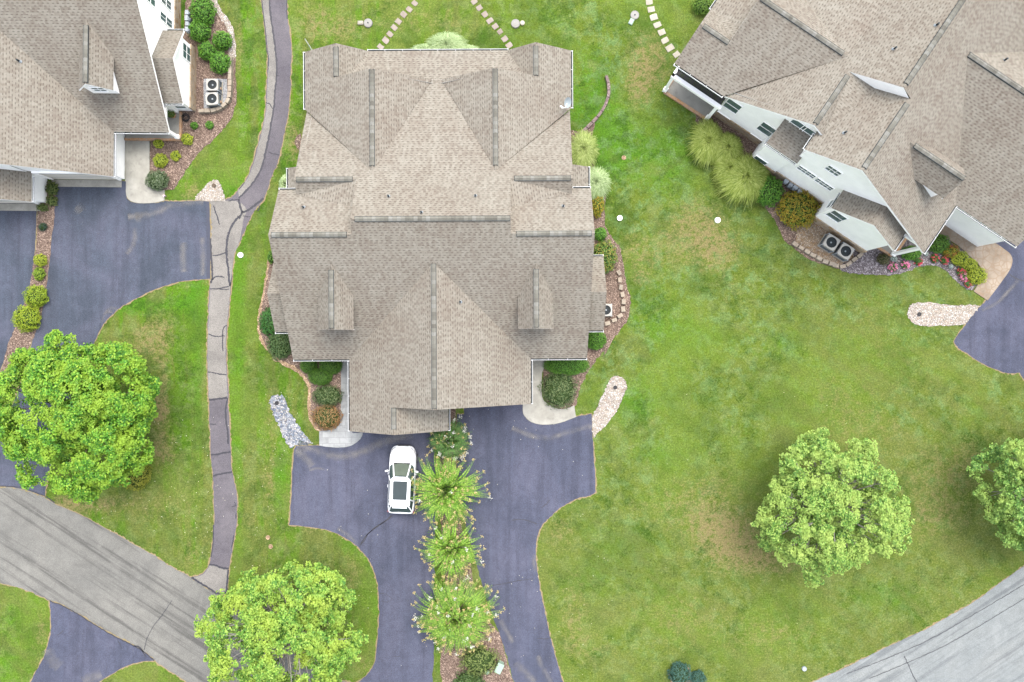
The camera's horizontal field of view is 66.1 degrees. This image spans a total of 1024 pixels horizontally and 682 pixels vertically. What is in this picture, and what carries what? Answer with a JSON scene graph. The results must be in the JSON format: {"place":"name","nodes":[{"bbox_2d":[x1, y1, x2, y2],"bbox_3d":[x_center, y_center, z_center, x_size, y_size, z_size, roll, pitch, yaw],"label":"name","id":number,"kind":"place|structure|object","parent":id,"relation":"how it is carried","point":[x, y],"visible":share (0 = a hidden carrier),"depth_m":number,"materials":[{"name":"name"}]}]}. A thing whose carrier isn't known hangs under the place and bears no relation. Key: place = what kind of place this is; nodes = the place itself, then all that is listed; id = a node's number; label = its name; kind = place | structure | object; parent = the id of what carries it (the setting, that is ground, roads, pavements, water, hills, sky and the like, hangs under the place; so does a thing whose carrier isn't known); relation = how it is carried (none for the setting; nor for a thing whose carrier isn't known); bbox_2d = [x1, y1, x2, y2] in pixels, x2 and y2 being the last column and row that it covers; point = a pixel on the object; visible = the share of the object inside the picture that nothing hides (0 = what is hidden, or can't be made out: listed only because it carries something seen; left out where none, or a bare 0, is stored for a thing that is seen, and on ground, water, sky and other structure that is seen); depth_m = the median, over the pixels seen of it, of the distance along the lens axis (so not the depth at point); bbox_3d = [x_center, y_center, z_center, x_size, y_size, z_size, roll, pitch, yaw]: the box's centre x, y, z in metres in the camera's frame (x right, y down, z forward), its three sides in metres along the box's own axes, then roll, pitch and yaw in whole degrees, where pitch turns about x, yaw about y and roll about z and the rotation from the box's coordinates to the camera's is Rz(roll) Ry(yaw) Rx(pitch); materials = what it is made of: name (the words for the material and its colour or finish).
{"place":"outdoors","nodes":[
{"label":"outdoors","id":0,"kind":"place"},
{"bbox_2d":[0,203,36,369],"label":"driveway","id":1,"kind":"structure","parent":0,"point":[17,238],"depth_m":54.84,"materials":[{"name":"asphalt"}]},
{"bbox_2d":[31,602,152,681],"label":"driveway","id":2,"kind":"structure","parent":0,"point":[79,648],"depth_m":54.84,"materials":[{"name":"asphalt"}]},
{"bbox_2d":[0,181,209,494],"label":"driveway","id":3,"kind":"structure","parent":0,"point":[113,249],"depth_m":54.84,"materials":[{"name":"asphalt"}]},
{"bbox_2d":[206,201,209,278],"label":"curb","id":4,"kind":"structure","parent":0,"point":[208,236],"depth_m":54.84,"materials":[{"name":"concrete"}]},
{"bbox_2d":[194,565,227,591],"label":"path","id":5,"kind":"structure","parent":0,"point":[214,578],"depth_m":54.84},
{"bbox_2d":[207,201,246,398],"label":"path","id":6,"kind":"structure","parent":0,"point":[228,212],"depth_m":54.84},
{"bbox_2d":[194,0,291,593],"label":"path","id":7,"kind":"structure","parent":0,"point":[225,511],"depth_m":54.85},
{"bbox_2d":[238,0,275,195],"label":"path","id":8,"kind":"structure","parent":0,"point":[257,164],"depth_m":54.84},
{"bbox_2d":[289,405,595,681],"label":"driveway","id":9,"kind":"structure","parent":0,"point":[331,486],"depth_m":54.84,"materials":[{"name":"asphalt"}]},
{"bbox_2d":[385,445,418,513],"bbox_3d":[-7.564,9.537,54.008,2.293,1.655,4.710,2,90,0],"label":"parked car","id":10,"kind":"object","parent":9,"relation":"on","point":[403,459],"visible":0.97,"depth_m":53.58,"materials":[{"name":"paint"}]},
{"bbox_2d":[432,409,513,681],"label":"median grass","id":11,"kind":"structure","parent":9,"relation":"on","point":[436,675],"depth_m":54.83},
{"bbox_2d":[440,409,513,681],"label":"mulch bed","id":12,"kind":"object","parent":11,"relation":"on","point":[448,664],"visible":0.24,"depth_m":54.83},
{"bbox_2d":[413,518,485,584],"bbox_3d":[-3.956,14.115,53.487,4.656,2.772,4.888,-39,90,0],"label":"crape myrtle","id":13,"kind":"object","parent":12,"relation":"on","point":[452,554],"visible":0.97,"depth_m":53.23,"materials":[{"name":"green plant"}]},
{"bbox_2d":[426,416,472,462],"bbox_3d":[-4.269,6.688,53.532,3.236,2.682,3.337,0,90,0],"label":"shrub","id":14,"kind":"object","parent":12,"relation":"on","point":[452,443],"visible":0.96,"depth_m":53.14,"materials":[{"name":"green plant"}]},
{"bbox_2d":[410,452,492,530],"bbox_3d":[-4.490,10.186,53.241,5.808,3.262,5.751,37,90,0],"label":"crape myrtle","id":15,"kind":"object","parent":12,"relation":"on","point":[451,506],"visible":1,"depth_m":52.88,"materials":[{"name":"green plant"}]},
{"bbox_2d":[411,570,504,655],"bbox_3d":[-3.701,18.605,53.308,6.501,3.127,5.870,0,90,0],"label":"crape myrtle","id":16,"kind":"object","parent":12,"relation":"on","point":[450,621],"visible":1,"depth_m":52.89,"materials":[{"name":"green plant"}]},
{"bbox_2d":[451,670,484,681],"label":"shrub","id":17,"kind":"object","parent":12,"relation":"on","point":[463,677],"visible":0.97,"depth_m":54.23,"materials":[{"name":"green plant"}]},
{"bbox_2d":[456,645,501,677],"bbox_3d":[-2.276,22.122,54.198,3.099,1.434,2.283,0,90,0],"label":"shrub","id":18,"kind":"object","parent":12,"relation":"on","point":[477,660],"visible":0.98,"depth_m":54.05,"materials":[{"name":"green plant"}]},
{"bbox_2d":[424,31,469,48],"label":"ornamental grass","id":19,"kind":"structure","parent":0,"point":[447,40],"depth_m":53.56,"materials":[{"name":"green plant"}]},
{"bbox_2d":[0,0,1023,681],"bbox_3d":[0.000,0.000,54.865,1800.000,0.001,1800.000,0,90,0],"label":"ground","id":20,"kind":"structure","parent":0,"point":[746,348],"depth_m":54.87,"materials":[{"name":"plant"}]},
{"bbox_2d":[1,181,55,379],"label":"mulch bed","id":21,"kind":"object","parent":20,"relation":"on","point":[18,338],"visible":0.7,"depth_m":54.83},
{"bbox_2d":[11,304,41,332],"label":"shrub","id":22,"kind":"object","parent":21,"relation":"on","point":[27,318],"visible":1,"depth_m":54.09,"materials":[{"name":"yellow plant"}]},
{"bbox_2d":[22,284,49,308],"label":"shrub","id":23,"kind":"object","parent":21,"relation":"on","point":[36,295],"visible":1,"depth_m":54.18,"materials":[{"name":"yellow plant"}]},
{"bbox_2d":[32,267,46,280],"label":"shrub","id":24,"kind":"object","parent":21,"relation":"on","point":[38,273],"visible":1,"depth_m":54.45,"materials":[{"name":"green plant"}]},
{"bbox_2d":[33,254,46,266],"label":"shrub","id":25,"kind":"object","parent":21,"relation":"on","point":[40,260],"visible":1,"depth_m":54.42,"materials":[{"name":"yellow plant"}]},
{"bbox_2d":[45,179,58,195],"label":"shrub","id":26,"kind":"object","parent":21,"relation":"on","point":[51,187],"visible":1,"depth_m":54.50,"materials":[{"name":"green plant"}]},
{"bbox_2d":[0,329,161,504],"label":"maple tree","id":27,"kind":"object","parent":20,"relation":"on","point":[98,395],"visible":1,"depth_m":48.57,"materials":[{"name":"green plant"}]},
{"bbox_2d":[0,0,196,210],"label":"house","id":28,"kind":"structure","parent":20,"relation":"on","point":[86,86],"depth_m":50.48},
{"bbox_2d":[31,171,121,180],"bbox_3d":[-29.662,-11.258,53.695,4.900,2.340,0.125,1,90,0],"label":"garage door","id":29,"kind":"structure","parent":28,"relation":"in","point":[46,174],"depth_m":53.76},
{"bbox_2d":[159,10,172,28],"bbox_3d":[-23.126,-21.470,52.633,0.070,1.980,0.580,1,90,0],"label":"window","id":30,"kind":"structure","parent":28,"relation":"in","point":[162,16],"depth_m":52.54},
{"bbox_2d":[182,41,190,62],"bbox_3d":[-22.043,-19.544,53.328,0.070,1.380,1.030,1,90,0],"label":"window","id":31,"kind":"structure","parent":28,"relation":"in","point":[185,48],"depth_m":53.24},
{"bbox_2d":[185,10,191,33],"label":"utility meters","id":32,"kind":"object","parent":28,"relation":"attached to","point":[188,20],"visible":0.92,"depth_m":53.72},
{"bbox_2d":[120,466,152,490],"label":"shrub","id":33,"kind":"object","parent":20,"relation":"on","point":[139,480],"visible":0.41,"depth_m":54.16,"materials":[{"name":"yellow plant"}]},
{"bbox_2d":[125,134,164,202],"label":"walkway","id":34,"kind":"structure","parent":20,"relation":"on","point":[137,163],"depth_m":54.80,"materials":[{"name":"concrete"}]},
{"bbox_2d":[150,0,236,189],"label":"mulch bed","id":35,"kind":"object","parent":20,"relation":"on","point":[202,134],"visible":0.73,"depth_m":54.84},
{"bbox_2d":[144,169,169,191],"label":"shrub","id":36,"kind":"object","parent":35,"relation":"on","point":[158,180],"visible":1,"depth_m":54.18,"materials":[{"name":"green plant"}]},
{"bbox_2d":[152,153,168,167],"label":"shrub","id":37,"kind":"object","parent":35,"relation":"on","point":[160,160],"visible":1,"depth_m":54.39,"materials":[{"name":"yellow plant"}]},
{"bbox_2d":[188,19,210,42],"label":"shrub","id":38,"kind":"object","parent":35,"relation":"on","point":[199,33],"visible":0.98,"depth_m":53.88,"materials":[{"name":"green plant"}]},
{"bbox_2d":[188,0,216,27],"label":"shrub","id":39,"kind":"object","parent":35,"relation":"on","point":[202,11],"visible":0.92,"depth_m":53.70,"materials":[{"name":"green plant"}]},
{"bbox_2d":[197,40,215,60],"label":"shrub","id":40,"kind":"object","parent":35,"relation":"on","point":[206,49],"visible":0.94,"depth_m":54.08,"materials":[{"name":"green plant"}]},
{"bbox_2d":[203,79,226,107],"bbox_3d":[-20.674,-17.252,54.829,1.668,0.001,2.077,0,90,0],"label":"concrete pad","id":41,"kind":"object","parent":35,"relation":"on","point":[224,81],"visible":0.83,"depth_m":54.83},
{"bbox_2d":[205,92,222,108],"bbox_3d":[-20.604,-16.643,54.410,0.920,0.850,0.920,-4,90,0],"label":"fan unit","id":42,"kind":"object","parent":41,"relation":"on","point":[214,99],"visible":1,"depth_m":54.09,"materials":[{"name":"metal"}]},
{"bbox_2d":[206,79,222,94],"bbox_3d":[-20.581,-17.604,54.410,0.880,0.850,0.880,0,90,0],"label":"fan unit","id":43,"kind":"object","parent":41,"relation":"on","point":[214,85],"visible":0.99,"depth_m":54.09,"materials":[{"name":"metal"}]},
{"bbox_2d":[198,56,232,113],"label":"block wall","id":44,"kind":"structure","parent":35,"relation":"on","point":[228,100],"depth_m":54.47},
{"bbox_2d":[209,50,231,75],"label":"shrub","id":45,"kind":"object","parent":35,"relation":"on","point":[219,63],"visible":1,"depth_m":54.03,"materials":[{"name":"green plant"}]},
{"bbox_2d":[211,30,232,50],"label":"shrub","id":46,"kind":"object","parent":35,"relation":"on","point":[222,39],"visible":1,"depth_m":54.07,"materials":[{"name":"green plant"}]},
{"bbox_2d":[211,0,235,59],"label":"rock bed","id":47,"kind":"object","parent":35,"relation":"on","point":[230,29],"visible":0.95,"depth_m":54.83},
{"bbox_2d":[195,179,224,200],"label":"rock bed","id":48,"kind":"object","parent":20,"relation":"on","point":[208,192],"visible":1,"depth_m":54.83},
{"bbox_2d":[194,559,368,681],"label":"lawn tree","id":49,"kind":"object","parent":20,"relation":"on","point":[295,623],"visible":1,"depth_m":49.02,"materials":[{"name":"green plant"}]},
{"bbox_2d":[269,394,310,447],"bbox_3d":[-15.670,5.708,54.829,1.636,0.001,4.349,-32,90,0],"label":"rock bed","id":50,"kind":"object","parent":20,"relation":"on","point":[293,434],"visible":1,"depth_m":54.83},
{"bbox_2d":[257,259,335,430],"bbox_3d":[-14.882,-0.025,54.833,4.960,0.001,13.258,-24,90,0],"label":"edging","id":51,"kind":"object","parent":20,"relation":"on","point":[292,367],"visible":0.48,"depth_m":54.83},
{"bbox_2d":[259,262,340,430],"bbox_3d":[-14.793,-0.128,54.829,4.797,0.001,13.261,-23,90,0],"label":"mulch bed","id":52,"kind":"object","parent":20,"relation":"on","point":[335,381],"visible":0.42,"depth_m":54.83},
{"bbox_2d":[257,307,274,336],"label":"shrub","id":53,"kind":"object","parent":52,"relation":"on","point":[266,323],"visible":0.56,"depth_m":54.03,"materials":[{"name":"green plant"}]},
{"bbox_2d":[265,331,291,360],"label":"shrub","id":54,"kind":"object","parent":52,"relation":"on","point":[279,346],"visible":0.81,"depth_m":54.15,"materials":[{"name":"green plant"}]},
{"bbox_2d":[300,361,317,373],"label":"shrub","id":55,"kind":"object","parent":52,"relation":"on","point":[308,367],"visible":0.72,"depth_m":54.15,"materials":[{"name":"green plant"}]},
{"bbox_2d":[307,368,332,385],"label":"shrub","id":56,"kind":"object","parent":52,"relation":"on","point":[318,376],"visible":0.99,"depth_m":54.17,"materials":[{"name":"green plant"}]},
{"bbox_2d":[309,404,343,431],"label":"shrub","id":57,"kind":"object","parent":52,"relation":"on","point":[325,418],"visible":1,"depth_m":54.28,"materials":[{"name":"orange plant"}]},
{"bbox_2d":[312,384,344,407],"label":"shrub","id":58,"kind":"object","parent":52,"relation":"on","point":[326,395],"visible":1,"depth_m":54.26,"materials":[{"name":"green plant"}]},
{"bbox_2d":[319,359,342,374],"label":"shrub","id":59,"kind":"object","parent":52,"relation":"on","point":[332,367],"visible":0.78,"depth_m":54.16,"materials":[{"name":"green plant"}]},
{"bbox_2d":[319,361,362,447],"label":"walkway","id":60,"kind":"structure","parent":20,"relation":"on","point":[341,435],"depth_m":54.80,"materials":[{"name":"concrete"}]},
{"bbox_2d":[267,42,606,434],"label":"house","id":61,"kind":"structure","parent":20,"relation":"on","point":[435,259],"depth_m":48.74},
{"bbox_2d":[0,0,1023,681],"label":"crack sealant","id":62,"kind":"object","parent":20,"relation":"on","point":[224,374],"visible":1,"depth_m":54.83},
{"bbox_2d":[0,0,1023,681],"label":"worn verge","id":63,"kind":"structure","parent":20,"relation":"on","point":[310,444],"depth_m":54.85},
{"bbox_2d":[523,358,575,424],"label":"walkway","id":64,"kind":"structure","parent":20,"relation":"on","point":[538,411],"depth_m":54.80,"materials":[{"name":"concrete"}]},
{"bbox_2d":[543,123,630,408],"bbox_3d":[5.236,-5.303,54.833,6.165,0.001,20.116,0,90,0],"label":"mulch bed","id":65,"kind":"object","parent":20,"relation":"on","point":[612,330],"visible":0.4,"depth_m":54.83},
{"bbox_2d":[537,370,579,409],"bbox_3d":[3.269,3.405,54.307,2.824,1.216,2.895,37,90,0],"label":"shrub","id":66,"kind":"object","parent":65,"relation":"on","point":[559,389],"visible":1,"depth_m":54.13,"materials":[{"name":"green plant"}]},
{"bbox_2d":[543,360,589,375],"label":"shrub","id":67,"kind":"object","parent":65,"relation":"on","point":[564,367],"visible":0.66,"depth_m":54.07,"materials":[{"name":"green plant"}]},
{"bbox_2d":[571,128,599,166],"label":"ornamental grass","id":68,"kind":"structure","parent":65,"relation":"on","point":[584,148],"depth_m":53.80,"materials":[{"name":"green plant"}]},
{"bbox_2d":[588,330,606,350],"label":"shrub","id":69,"kind":"object","parent":65,"relation":"on","point":[596,340],"visible":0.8,"depth_m":54.18,"materials":[{"name":"green plant"}]},
{"bbox_2d":[592,192,604,217],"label":"shrub","id":70,"kind":"object","parent":65,"relation":"on","point":[598,204],"visible":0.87,"depth_m":54.16,"materials":[{"name":"yellow plant"}]},
{"bbox_2d":[590,166,612,201],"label":"ornamental grass","id":71,"kind":"object","parent":65,"relation":"on","point":[600,181],"depth_m":53.77,"materials":[{"name":"green plant"}]},
{"bbox_2d":[595,227,607,242],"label":"shrub","id":72,"kind":"object","parent":65,"relation":"on","point":[600,233],"visible":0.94,"depth_m":54.26,"materials":[{"name":"green plant"}]},
{"bbox_2d":[593,239,617,273],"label":"shrub","id":73,"kind":"object","parent":65,"relation":"on","point":[606,250],"visible":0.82,"depth_m":54.01,"materials":[{"name":"green plant"}]},
{"bbox_2d":[604,270,625,325],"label":"block wall","id":74,"kind":"structure","parent":65,"relation":"on","point":[620,315],"depth_m":54.57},
{"bbox_2d":[580,75,610,131],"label":"block wall","id":75,"kind":"structure","parent":20,"relation":"on","point":[592,122],"depth_m":54.62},
{"bbox_2d":[592,376,626,437],"bbox_3d":[6.660,4.616,54.829,1.459,0.001,4.644,25,90,0],"label":"rock bed","id":76,"kind":"object","parent":20,"relation":"on","point":[608,406],"visible":1,"depth_m":54.83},
{"bbox_2d":[667,81,713,116],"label":"patio","id":77,"kind":"structure","parent":20,"relation":"on","point":[689,98],"depth_m":54.80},
{"bbox_2d":[691,669,706,681],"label":"shrub","id":78,"kind":"object","parent":20,"relation":"on","point":[698,675],"visible":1,"depth_m":54.29,"materials":[{"name":"green plant"}]},
{"bbox_2d":[691,0,712,14],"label":"shrub","id":79,"kind":"object","parent":20,"relation":"on","point":[701,7],"visible":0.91,"depth_m":54.19,"materials":[{"name":"green plant"}]},
{"bbox_2d":[685,116,722,168],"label":"ornamental grass","id":80,"kind":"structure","parent":20,"relation":"on","point":[705,138],"depth_m":53.71,"materials":[{"name":"green plant"}]},
{"bbox_2d":[695,114,838,268],"bbox_3d":[18.335,-10.740,54.833,15.452,0.001,4.419,45,90,0],"label":"mulch bed","id":81,"kind":"object","parent":20,"relation":"on","point":[788,234],"visible":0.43,"depth_m":54.83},
{"bbox_2d":[754,174,784,207],"bbox_3d":[17.720,-10.339,54.101,2.249,1.628,2.320,0,90,0],"label":"shrub","id":82,"kind":"object","parent":81,"relation":"on","point":[771,191],"visible":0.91,"depth_m":53.75,"materials":[{"name":"green plant"}]},
{"bbox_2d":[774,188,821,231],"bbox_3d":[19.816,-9.131,54.022,3.137,1.786,2.997,37,90,0],"label":"shrub","id":83,"kind":"object","parent":81,"relation":"on","point":[798,209],"visible":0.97,"depth_m":53.72,"materials":[{"name":"green plant"}]},
{"bbox_2d":[796,222,853,264],"bbox_3d":[21.805,-6.844,54.825,4.454,0.001,2.274,36,90,0],"label":"rock bed","id":84,"kind":"object","parent":81,"relation":"on","point":[810,238],"visible":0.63,"depth_m":54.83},
{"bbox_2d":[817,233,840,252],"bbox_3d":[21.941,-6.774,54.410,1.000,0.850,1.000,33,90,0],"label":"fan unit","id":85,"kind":"object","parent":84,"relation":"on","point":[828,243],"visible":1,"depth_m":54.09,"materials":[{"name":"metal"}]},
{"bbox_2d":[831,242,854,261],"bbox_3d":[22.925,-6.165,54.410,1.000,0.850,1.000,33,90,0],"label":"fan unit","id":86,"kind":"object","parent":84,"relation":"on","point":[843,252],"visible":0.99,"depth_m":54.09,"materials":[{"name":"metal"}]},
{"bbox_2d":[791,241,863,268],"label":"block wall","id":87,"kind":"structure","parent":81,"relation":"on","point":[821,259],"depth_m":54.57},
{"bbox_2d":[750,427,915,588],"bbox_3d":[20.100,10.654,51.068,9.800,7.811,9.831,-35,90,0],"label":"lawn tree","id":88,"kind":"object","parent":20,"relation":"on","point":[828,501],"visible":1,"depth_m":48.98,"materials":[{"name":"green plant"}]},
{"bbox_2d":[662,0,1023,256],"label":"house","id":89,"kind":"structure","parent":20,"relation":"on","point":[860,146],"depth_m":47.68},
{"bbox_2d":[722,99,742,114],"bbox_3d":[14.498,-15.447,51.754,1.080,1.680,0.070,34,90,0],"label":"window","id":90,"kind":"structure","parent":89,"relation":"in","point":[734,107],"depth_m":51.74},
{"bbox_2d":[755,121,775,136],"bbox_3d":[16.752,-13.930,51.799,1.080,1.680,0.070,34,90,0],"label":"window","id":91,"kind":"structure","parent":89,"relation":"in","point":[766,129],"depth_m":51.79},
{"bbox_2d":[823,165,842,176],"bbox_3d":[19.801,-10.487,48.502,0.980,0.930,0.070,34,90,0],"label":"window","id":92,"kind":"structure","parent":89,"relation":"in","point":[832,170],"depth_m":48.49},
{"bbox_2d":[824,210,848,222],"bbox_3d":[21.275,-8.169,51.615,1.080,1.680,0.070,34,90,0],"label":"window","id":93,"kind":"structure","parent":89,"relation":"in","point":[835,216],"depth_m":51.60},
{"bbox_2d":[841,239,976,289],"bbox_3d":[27.899,-6.119,54.829,10.049,0.001,4.035,8,90,0],"label":"mulch bed","id":94,"kind":"object","parent":20,"relation":"on","point":[866,263],"visible":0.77,"depth_m":54.83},
{"bbox_2d":[876,253,890,264],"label":"shrub","id":95,"kind":"object","parent":94,"relation":"on","point":[883,259],"visible":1,"depth_m":54.42,"materials":[{"name":"green plant"}]},
{"bbox_2d":[901,245,921,260],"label":"shrub","id":96,"kind":"object","parent":94,"relation":"on","point":[912,255],"visible":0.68,"depth_m":54.30,"materials":[{"name":"green plant"}]},
{"bbox_2d":[929,233,949,253],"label":"shrub","id":97,"kind":"object","parent":94,"relation":"on","point":[940,243],"visible":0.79,"depth_m":54.16,"materials":[{"name":"green plant"}]},
{"bbox_2d":[942,243,960,257],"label":"shrub","id":98,"kind":"object","parent":94,"relation":"on","point":[952,251],"visible":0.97,"depth_m":54.31,"materials":[{"name":"plant"}]},
{"bbox_2d":[950,251,968,266],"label":"shrub","id":99,"kind":"object","parent":94,"relation":"on","point":[960,259],"visible":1,"depth_m":54.30,"materials":[{"name":"yellow plant"}]},
{"bbox_2d":[962,258,977,271],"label":"shrub","id":100,"kind":"object","parent":94,"relation":"on","point":[970,264],"visible":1,"depth_m":54.34,"materials":[{"name":"yellow plant"}]},
{"bbox_2d":[966,267,987,285],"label":"shrub","id":101,"kind":"object","parent":94,"relation":"on","point":[977,276],"visible":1,"depth_m":54.29,"materials":[{"name":"yellow plant"}]},
{"bbox_2d":[907,302,979,326],"bbox_3d":[30.116,-1.864,54.829,5.194,0.001,1.726,0,90,0],"label":"rock bed","id":102,"kind":"object","parent":20,"relation":"on","point":[935,314],"visible":1,"depth_m":54.83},
{"bbox_2d":[940,225,1012,299],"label":"walkway","id":103,"kind":"structure","parent":20,"relation":"on","point":[994,260],"depth_m":54.80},
{"bbox_2d":[966,429,1023,553],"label":"lawn tree","id":104,"kind":"object","parent":20,"relation":"on","point":[1011,537],"visible":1,"depth_m":50.14,"materials":[{"name":"green plant"}]},
{"label":"mulch bed","id":105,"kind":"structure","parent":20,"relation":"on","visible":0},
{"bbox_2d":[667,660,692,681],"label":"shrub","id":106,"kind":"object","parent":105,"relation":"on","point":[680,672],"visible":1,"depth_m":54.06,"materials":[{"name":"green plant"}]},
{"bbox_2d":[0,487,1023,681],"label":"road","id":107,"kind":"structure","parent":0,"point":[107,580],"depth_m":54.86,"materials":[{"name":"asphalt"}]},
{"bbox_2d":[710,158,735,186],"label":"ornamental grass","id":108,"kind":"object","parent":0,"point":[722,166],"depth_m":53.78,"materials":[{"name":"green plant"}]},
{"bbox_2d":[711,131,744,163],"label":"ornamental grass","id":109,"kind":"object","parent":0,"point":[729,146],"depth_m":53.65,"materials":[{"name":"green plant"}]},
{"bbox_2d":[712,149,772,208],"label":"ornamental grass","id":110,"kind":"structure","parent":0,"point":[747,179],"depth_m":53.58,"materials":[{"name":"green plant"}]},
{"bbox_2d":[954,240,1023,378],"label":"driveway","id":111,"kind":"structure","parent":0,"point":[991,334],"depth_m":54.84,"materials":[{"name":"asphalt"}]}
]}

